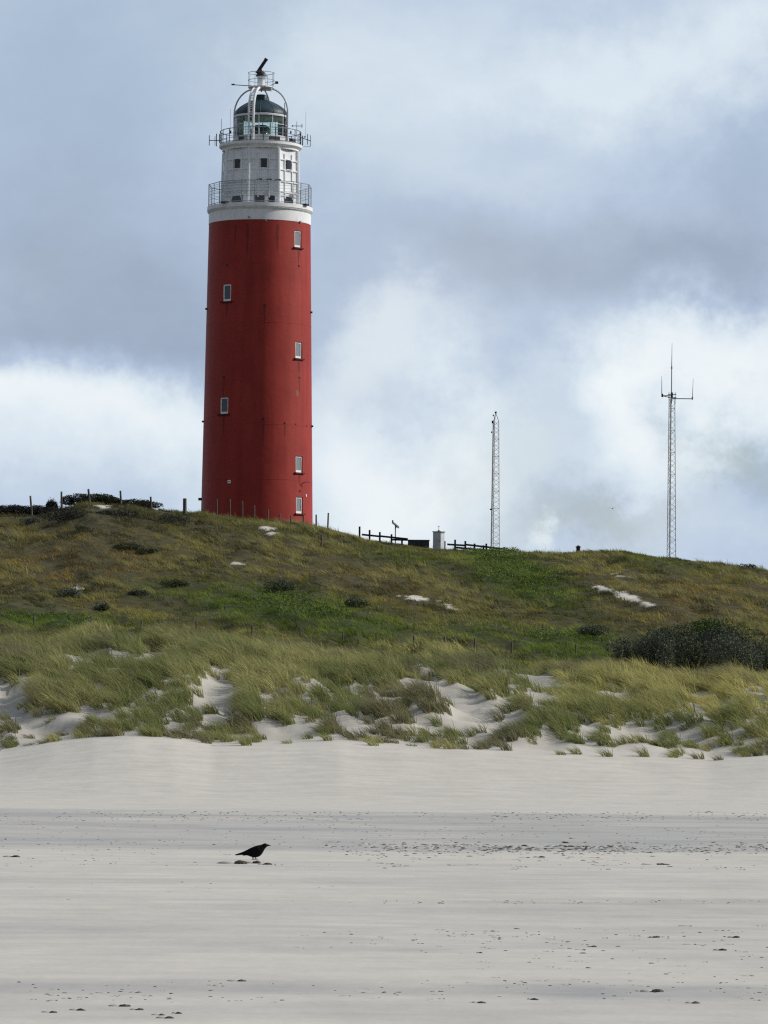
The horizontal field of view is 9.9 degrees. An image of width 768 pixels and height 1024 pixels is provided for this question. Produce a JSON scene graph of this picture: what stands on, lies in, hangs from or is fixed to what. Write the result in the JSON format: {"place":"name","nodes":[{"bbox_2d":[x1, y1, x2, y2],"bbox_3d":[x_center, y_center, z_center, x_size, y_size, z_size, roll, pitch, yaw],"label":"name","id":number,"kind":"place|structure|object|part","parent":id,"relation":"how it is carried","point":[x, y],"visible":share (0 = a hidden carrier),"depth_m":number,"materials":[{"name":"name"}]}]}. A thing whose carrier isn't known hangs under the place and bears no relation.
{"place":"outdoors","nodes":[
{"label":"outdoors","id":0,"kind":"place"},
{"bbox_2d":[0,738,767,1023],"bbox_3d":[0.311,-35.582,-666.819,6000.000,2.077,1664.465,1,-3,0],"label":"beach","id":1,"kind":"structure","parent":0,"point":[192,934],"depth_m":52.58,"materials":[{"name":"beige sand"}]},
{"bbox_2d":[235,860,246,863],"bbox_3d":[-2.042,4.982,63.053,0.212,0.069,0.161,1,-3,0],"label":"wrack clump","id":2,"kind":"object","parent":1,"relation":"on","point":[240,862],"visible":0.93,"depth_m":63.01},
{"bbox_2d":[235,843,270,859],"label":"crow","id":3,"kind":"object","parent":1,"relation":"on","point":[255,851],"visible":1,"depth_m":65.32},
{"bbox_2d":[0,811,767,1000],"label":"shell litter","id":4,"kind":"object","parent":1,"relation":"on","point":[564,850],"visible":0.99,"depth_m":74.13,"materials":[{"name":"grey"}]},
{"bbox_2d":[3,838,767,1017],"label":"sand tails","id":5,"kind":"object","parent":1,"relation":"on","point":[426,848],"visible":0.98,"depth_m":39.40,"materials":[{"name":"grey sand"}]},
{"bbox_2d":[650,989,663,991],"bbox_3d":[1.831,3.227,29.901,0.103,0.028,0.081,-1,-3,25],"label":"beach lump","id":6,"kind":"object","parent":1,"relation":"on","point":[657,990],"visible":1,"depth_m":29.88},
{"bbox_2d":[0,504,767,761],"bbox_3d":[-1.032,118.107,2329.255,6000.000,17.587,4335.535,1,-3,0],"label":"dune hill","id":7,"kind":"structure","parent":0,"point":[467,704],"depth_m":243.18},
{"bbox_2d":[0,504,30,515],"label":"crest shrub","id":8,"kind":"object","parent":7,"relation":"on","point":[4,509],"visible":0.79,"depth_m":302.83,"materials":[{"name":"green plant"}]},
{"bbox_2d":[19,516,41,523],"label":"dune shrub","id":9,"kind":"object","parent":7,"relation":"on","point":[32,520],"visible":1,"depth_m":287.03,"materials":[{"name":"green plant"}]},
{"bbox_2d":[29,496,32,514],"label":"fence post","id":10,"kind":"object","parent":7,"relation":"on","point":[31,510],"visible":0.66,"depth_m":301.53,"materials":[{"name":"brown wood"}]},
{"bbox_2d":[13,504,53,515],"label":"crest shrub","id":11,"kind":"object","parent":7,"relation":"on","point":[36,508],"visible":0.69,"depth_m":303.19,"materials":[{"name":"green plant"}]},
{"bbox_2d":[45,497,58,512],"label":"crest shrub","id":12,"kind":"object","parent":7,"relation":"on","point":[50,502],"visible":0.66,"depth_m":303.49,"materials":[{"name":"green plant"}]},
{"bbox_2d":[37,501,85,522],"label":"dune shrub","id":13,"kind":"object","parent":7,"relation":"on","point":[67,514],"visible":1,"depth_m":283.03,"materials":[{"name":"green plant"}]},
{"bbox_2d":[56,587,81,596],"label":"dune shrub","id":14,"kind":"object","parent":7,"relation":"on","point":[70,592],"visible":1,"depth_m":246.91,"materials":[{"name":"green plant"}]},
{"bbox_2d":[62,493,97,505],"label":"crest shrub","id":15,"kind":"object","parent":7,"relation":"on","point":[70,500],"visible":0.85,"depth_m":303.10,"materials":[{"name":"green plant"}]},
{"bbox_2d":[74,522,89,531],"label":"dune shrub","id":16,"kind":"object","parent":7,"relation":"on","point":[80,526],"visible":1,"depth_m":274.53,"materials":[{"name":"green plant"}]},
{"bbox_2d":[93,602,110,609],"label":"dune shrub","id":17,"kind":"object","parent":7,"relation":"on","point":[101,606],"visible":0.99,"depth_m":242.97,"materials":[{"name":"green plant"}]},
{"bbox_2d":[90,493,119,503],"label":"crest shrub","id":18,"kind":"object","parent":7,"relation":"on","point":[105,498],"visible":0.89,"depth_m":304.66,"materials":[{"name":"green plant"}]},
{"bbox_2d":[95,509,138,515],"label":"dune shrub","id":19,"kind":"object","parent":7,"relation":"on","point":[106,512],"visible":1,"depth_m":284.24,"materials":[{"name":"green plant"}]},
{"bbox_2d":[113,541,145,550],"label":"dune shrub","id":20,"kind":"object","parent":7,"relation":"on","point":[130,544],"visible":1,"depth_m":268.09,"materials":[{"name":"green plant"}]},
{"bbox_2d":[126,589,149,595],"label":"dune shrub","id":21,"kind":"object","parent":7,"relation":"on","point":[143,593],"visible":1,"depth_m":248.23,"materials":[{"name":"green plant"}]},
{"bbox_2d":[122,498,162,508],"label":"crest shrub","id":22,"kind":"object","parent":7,"relation":"on","point":[143,503],"visible":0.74,"depth_m":303.12,"materials":[{"name":"green plant"}]},
{"bbox_2d":[136,548,158,554],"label":"dune shrub","id":23,"kind":"object","parent":7,"relation":"on","point":[150,551],"visible":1,"depth_m":267.74,"materials":[{"name":"green plant"}]},
{"bbox_2d":[145,513,193,523],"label":"dune shrub","id":24,"kind":"object","parent":7,"relation":"on","point":[166,518],"visible":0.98,"depth_m":282.95,"materials":[{"name":"green plant"}]},
{"bbox_2d":[160,579,193,586],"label":"dune shrub","id":25,"kind":"object","parent":7,"relation":"on","point":[182,583],"visible":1,"depth_m":254.70,"materials":[{"name":"green plant"}]},
{"bbox_2d":[183,498,186,513],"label":"fence post","id":26,"kind":"object","parent":7,"relation":"on","point":[184,505],"visible":0.66,"depth_m":295.43,"materials":[{"name":"brown wood"}]},
{"bbox_2d":[216,499,217,515],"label":"fence post","id":27,"kind":"object","parent":7,"relation":"on","point":[217,507],"visible":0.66,"depth_m":301.55,"materials":[{"name":"brown wood"}]},
{"bbox_2d":[229,499,230,514],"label":"fence post","id":28,"kind":"object","parent":7,"relation":"on","point":[229,506],"visible":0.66,"depth_m":301.54,"materials":[{"name":"brown wood"}]},
{"bbox_2d":[198,58,312,523],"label":"lighthouse","id":29,"kind":"object","parent":7,"relation":"on","point":[257,436],"visible":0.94,"depth_m":336.58,"materials":[{"name":"red paint"}]},
{"bbox_2d":[217,397,229,415],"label":"window","id":30,"kind":"structure","parent":29,"relation":"in","point":[224,401],"depth_m":336.32,"materials":[{"name":"glass"}]},
{"bbox_2d":[220,284,232,302],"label":"window","id":31,"kind":"structure","parent":29,"relation":"in","point":[227,287],"depth_m":336.90,"materials":[{"name":"glass"}]},
{"bbox_2d":[293,230,303,248],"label":"window","id":32,"kind":"structure","parent":29,"relation":"in","point":[297,233],"depth_m":337.81,"materials":[{"name":"glass"}]},
{"bbox_2d":[294,342,304,359],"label":"window","id":33,"kind":"structure","parent":29,"relation":"in","point":[298,345],"depth_m":337.31,"materials":[{"name":"glass"}]},
{"bbox_2d":[294,456,304,473],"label":"window","id":34,"kind":"structure","parent":29,"relation":"in","point":[298,458],"depth_m":336.73,"materials":[{"name":"glass"}]},
{"bbox_2d":[262,578,295,590],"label":"dune shrub","id":35,"kind":"object","parent":7,"relation":"on","point":[280,584],"visible":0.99,"depth_m":255.33,"materials":[{"name":"green plant"}]},
{"bbox_2d":[344,595,370,605],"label":"dune shrub","id":36,"kind":"object","parent":7,"relation":"on","point":[353,601],"visible":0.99,"depth_m":249.52,"materials":[{"name":"green plant"}]},
{"bbox_2d":[359,526,407,543],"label":"rail fence","id":37,"kind":"object","parent":7,"relation":"on","point":[401,539],"visible":0.7,"depth_m":306.20,"materials":[{"name":"brown wood"}]},
{"bbox_2d":[0,617,767,760],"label":"marram grass","id":38,"kind":"structure","parent":7,"relation":"on","point":[254,663],"depth_m":174.45,"materials":[{"name":"green plant"}]},
{"bbox_2d":[0,500,767,676],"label":"heath turf","id":39,"kind":"structure","parent":7,"relation":"on","point":[694,586],"depth_m":260.01,"materials":[{"name":"green plant"}]},
{"bbox_2d":[392,520,398,543],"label":"solar post","id":40,"kind":"object","parent":7,"relation":"on","point":[396,525],"visible":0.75,"depth_m":310.63,"materials":[{"name":"metal"}]},
{"bbox_2d":[408,540,429,546],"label":"wall","id":41,"kind":"structure","parent":7,"relation":"on","point":[415,542],"depth_m":307.73,"materials":[{"name":"black wood"}]},
{"bbox_2d":[432,526,444,548],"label":"equipment cabinet","id":42,"kind":"object","parent":7,"relation":"on","point":[438,538],"visible":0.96,"depth_m":304.89,"materials":[{"name":"metal"}]},
{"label":"door","id":43,"kind":"part","parent":42,"relation":"part of","materials":[{"name":"grey metal"}]},
{"bbox_2d":[444,540,498,550],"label":"rail fence","id":44,"kind":"object","parent":7,"relation":"on","point":[474,545],"visible":0.51,"depth_m":306.17,"materials":[{"name":"brown wood"}]},
{"bbox_2d":[490,412,499,547],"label":"lattice mast","id":45,"kind":"object","parent":7,"relation":"on","point":[494,467],"visible":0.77,"depth_m":368.25,"materials":[{"name":"metal"}]},
{"bbox_2d":[575,622,609,636],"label":"dune shrub","id":46,"kind":"object","parent":7,"relation":"on","point":[590,630],"visible":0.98,"depth_m":238.74,"materials":[{"name":"green plant"}]},
{"bbox_2d":[601,627,647,662],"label":"thicket shrub","id":47,"kind":"object","parent":7,"relation":"on","point":[618,652],"visible":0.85,"depth_m":206.61,"materials":[{"name":"green plant"}]},
{"bbox_2d":[624,621,676,667],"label":"thicket shrub","id":48,"kind":"object","parent":7,"relation":"on","point":[658,647],"visible":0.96,"depth_m":205.21,"materials":[{"name":"green plant"}]},
{"bbox_2d":[650,626,674,638],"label":"green shrub","id":49,"kind":"object","parent":7,"relation":"on","point":[663,630],"visible":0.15,"depth_m":241.49,"materials":[{"name":"green plant"}]},
{"bbox_2d":[640,620,702,651],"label":"thicket shrub","id":50,"kind":"object","parent":7,"relation":"on","point":[678,632],"visible":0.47,"depth_m":235.43,"materials":[{"name":"green plant"}]},
{"bbox_2d":[661,358,692,557],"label":"antenna mast","id":51,"kind":"object","parent":7,"relation":"on","point":[670,466],"visible":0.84,"depth_m":344.10,"materials":[{"name":"metal"}]},
{"bbox_2d":[665,631,727,668],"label":"thicket shrub","id":52,"kind":"object","parent":7,"relation":"on","point":[690,656],"visible":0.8,"depth_m":223.21,"materials":[{"name":"green plant"}]},
{"bbox_2d":[681,617,754,640],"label":"green shrub","id":53,"kind":"object","parent":7,"relation":"on","point":[698,625],"visible":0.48,"depth_m":239.72,"materials":[{"name":"green plant"}]},
{"bbox_2d":[686,621,765,654],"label":"thicket shrub","id":54,"kind":"object","parent":7,"relation":"on","point":[717,631],"visible":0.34,"depth_m":235.02,"materials":[{"name":"green plant"}]},
{"bbox_2d":[702,623,764,673],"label":"thicket shrub","id":55,"kind":"object","parent":7,"relation":"on","point":[736,649],"visible":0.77,"depth_m":221.70,"materials":[{"name":"green plant"}]},
{"bbox_2d":[739,563,755,568],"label":"crest shrub","id":56,"kind":"object","parent":7,"relation":"on","point":[753,566],"visible":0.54,"depth_m":304.74,"materials":[{"name":"green plant"}]},
{"bbox_2d":[744,636,767,670],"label":"thicket shrub","id":57,"kind":"object","parent":7,"relation":"on","point":[760,648],"visible":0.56,"depth_m":224.97,"materials":[{"name":"green plant"}]}
]}

